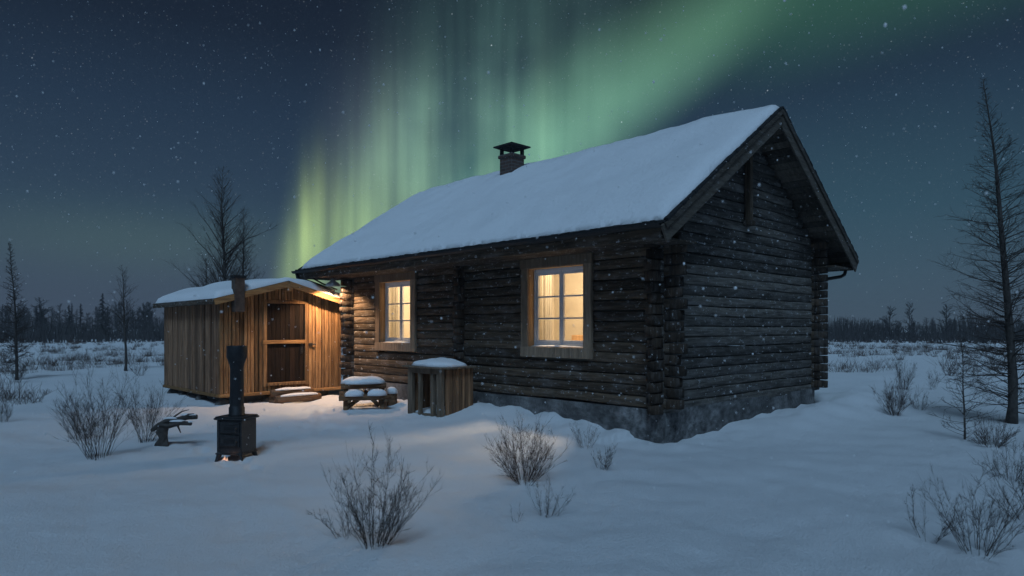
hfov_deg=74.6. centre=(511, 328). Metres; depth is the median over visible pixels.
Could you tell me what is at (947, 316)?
forest tree
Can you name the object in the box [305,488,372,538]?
bare shrub
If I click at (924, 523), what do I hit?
bare shrub
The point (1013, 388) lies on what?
bare larch
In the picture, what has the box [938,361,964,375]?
bare shrub
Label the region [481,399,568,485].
bare shrub
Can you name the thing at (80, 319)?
forest tree
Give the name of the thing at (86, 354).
bare shrub
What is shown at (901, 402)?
bare shrub
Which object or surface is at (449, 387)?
box
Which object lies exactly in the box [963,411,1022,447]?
bare shrub
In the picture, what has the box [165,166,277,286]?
bare birch
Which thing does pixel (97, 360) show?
scrub
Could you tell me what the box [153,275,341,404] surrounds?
wooden shed
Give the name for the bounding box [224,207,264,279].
bare birch
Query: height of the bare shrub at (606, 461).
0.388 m
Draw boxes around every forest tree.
[27,297,53,329]
[65,305,76,334]
[75,303,86,337]
[96,293,109,337]
[135,302,151,331]
[879,306,901,339]
[903,302,915,331]
[935,304,955,334]
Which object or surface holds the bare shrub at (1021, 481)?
on the snow ground
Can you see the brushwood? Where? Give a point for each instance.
(857, 333)
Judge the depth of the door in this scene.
15.84 m
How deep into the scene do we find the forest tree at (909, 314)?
96.97 m
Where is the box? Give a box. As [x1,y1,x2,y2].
[402,357,475,416]
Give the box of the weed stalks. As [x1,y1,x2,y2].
[381,425,400,472]
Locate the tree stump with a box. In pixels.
[154,426,168,446]
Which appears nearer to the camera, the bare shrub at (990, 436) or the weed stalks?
the weed stalks
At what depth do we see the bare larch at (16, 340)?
21.95 m
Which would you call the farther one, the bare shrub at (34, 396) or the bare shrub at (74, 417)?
the bare shrub at (34, 396)
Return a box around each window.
[374,271,419,351]
[520,253,594,359]
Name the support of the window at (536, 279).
in the log house
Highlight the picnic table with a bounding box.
[339,376,390,409]
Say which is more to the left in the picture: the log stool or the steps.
the steps
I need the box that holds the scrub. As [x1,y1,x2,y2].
[0,338,1023,404]
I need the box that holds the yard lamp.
[325,277,339,286]
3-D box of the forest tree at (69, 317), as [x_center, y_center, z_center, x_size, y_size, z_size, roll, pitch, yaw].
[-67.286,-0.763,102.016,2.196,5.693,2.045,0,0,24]
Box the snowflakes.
[0,0,1023,528]
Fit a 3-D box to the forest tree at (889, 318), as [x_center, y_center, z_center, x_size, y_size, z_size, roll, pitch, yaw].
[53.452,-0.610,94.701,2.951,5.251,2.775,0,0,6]
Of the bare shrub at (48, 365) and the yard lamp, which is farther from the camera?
the bare shrub at (48, 365)
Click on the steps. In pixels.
(287, 395)
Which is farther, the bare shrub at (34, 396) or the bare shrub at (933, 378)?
the bare shrub at (933, 378)
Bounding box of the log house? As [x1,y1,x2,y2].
[291,105,858,443]
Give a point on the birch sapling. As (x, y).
(964, 409)
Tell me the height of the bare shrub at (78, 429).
1.452 m
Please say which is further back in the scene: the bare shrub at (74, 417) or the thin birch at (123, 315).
the thin birch at (123, 315)
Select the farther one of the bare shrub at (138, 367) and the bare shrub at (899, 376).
the bare shrub at (138, 367)
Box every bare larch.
[0,242,36,379]
[899,77,1023,423]
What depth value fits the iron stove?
8.66 m
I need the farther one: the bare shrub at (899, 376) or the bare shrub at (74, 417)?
the bare shrub at (899, 376)
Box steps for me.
[269,387,321,403]
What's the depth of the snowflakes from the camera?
3.60 m
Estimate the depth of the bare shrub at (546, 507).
5.82 m
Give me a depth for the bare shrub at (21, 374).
20.16 m
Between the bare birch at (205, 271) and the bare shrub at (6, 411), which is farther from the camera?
the bare birch at (205, 271)
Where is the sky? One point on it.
(128, 74)
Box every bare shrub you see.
[0,395,14,421]
[2,358,27,382]
[25,383,47,402]
[36,350,62,369]
[42,350,151,459]
[51,392,109,439]
[72,346,97,361]
[106,380,190,442]
[125,356,149,375]
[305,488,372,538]
[322,421,444,549]
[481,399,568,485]
[526,476,574,517]
[569,422,600,447]
[590,443,616,470]
[867,356,886,367]
[870,372,922,415]
[893,357,917,389]
[903,486,965,543]
[906,391,938,409]
[910,459,1023,559]
[926,365,943,389]
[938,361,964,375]
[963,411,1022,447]
[967,427,1023,483]
[971,451,1023,521]
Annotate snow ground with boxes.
[0,330,1023,575]
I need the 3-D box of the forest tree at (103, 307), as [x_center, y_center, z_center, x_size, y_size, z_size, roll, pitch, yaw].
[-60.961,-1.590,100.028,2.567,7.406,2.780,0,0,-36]
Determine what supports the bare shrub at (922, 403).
on the snow ground
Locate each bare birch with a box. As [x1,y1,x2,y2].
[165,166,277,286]
[182,256,211,288]
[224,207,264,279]
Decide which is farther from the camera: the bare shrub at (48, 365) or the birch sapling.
the bare shrub at (48, 365)
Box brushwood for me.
[0,311,1023,343]
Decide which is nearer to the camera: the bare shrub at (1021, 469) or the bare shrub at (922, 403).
the bare shrub at (1021, 469)
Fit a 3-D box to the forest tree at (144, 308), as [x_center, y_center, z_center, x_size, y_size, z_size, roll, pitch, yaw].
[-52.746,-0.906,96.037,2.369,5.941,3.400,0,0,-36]
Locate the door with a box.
[263,304,305,381]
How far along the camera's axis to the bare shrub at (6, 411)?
11.74 m
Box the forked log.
[150,410,197,432]
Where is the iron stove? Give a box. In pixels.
[214,345,258,461]
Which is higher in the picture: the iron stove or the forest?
the forest
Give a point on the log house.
(569, 282)
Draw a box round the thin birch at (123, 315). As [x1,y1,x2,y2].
[106,265,139,370]
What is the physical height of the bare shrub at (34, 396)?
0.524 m
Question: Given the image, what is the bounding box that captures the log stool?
[386,387,397,405]
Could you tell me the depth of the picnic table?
13.53 m
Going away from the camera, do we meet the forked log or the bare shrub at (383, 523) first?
the bare shrub at (383, 523)
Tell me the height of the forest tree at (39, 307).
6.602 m
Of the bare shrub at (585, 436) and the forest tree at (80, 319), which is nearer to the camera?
the bare shrub at (585, 436)
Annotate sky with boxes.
[0,0,1023,329]
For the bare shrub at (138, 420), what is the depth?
9.97 m
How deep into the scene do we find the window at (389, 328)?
15.37 m
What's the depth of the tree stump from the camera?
9.33 m
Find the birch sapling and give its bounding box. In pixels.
[925,336,995,440]
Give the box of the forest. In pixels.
[0,301,1021,339]
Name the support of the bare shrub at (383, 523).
on the snow ground
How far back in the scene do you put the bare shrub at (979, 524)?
4.99 m
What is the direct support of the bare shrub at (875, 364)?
on the snow ground

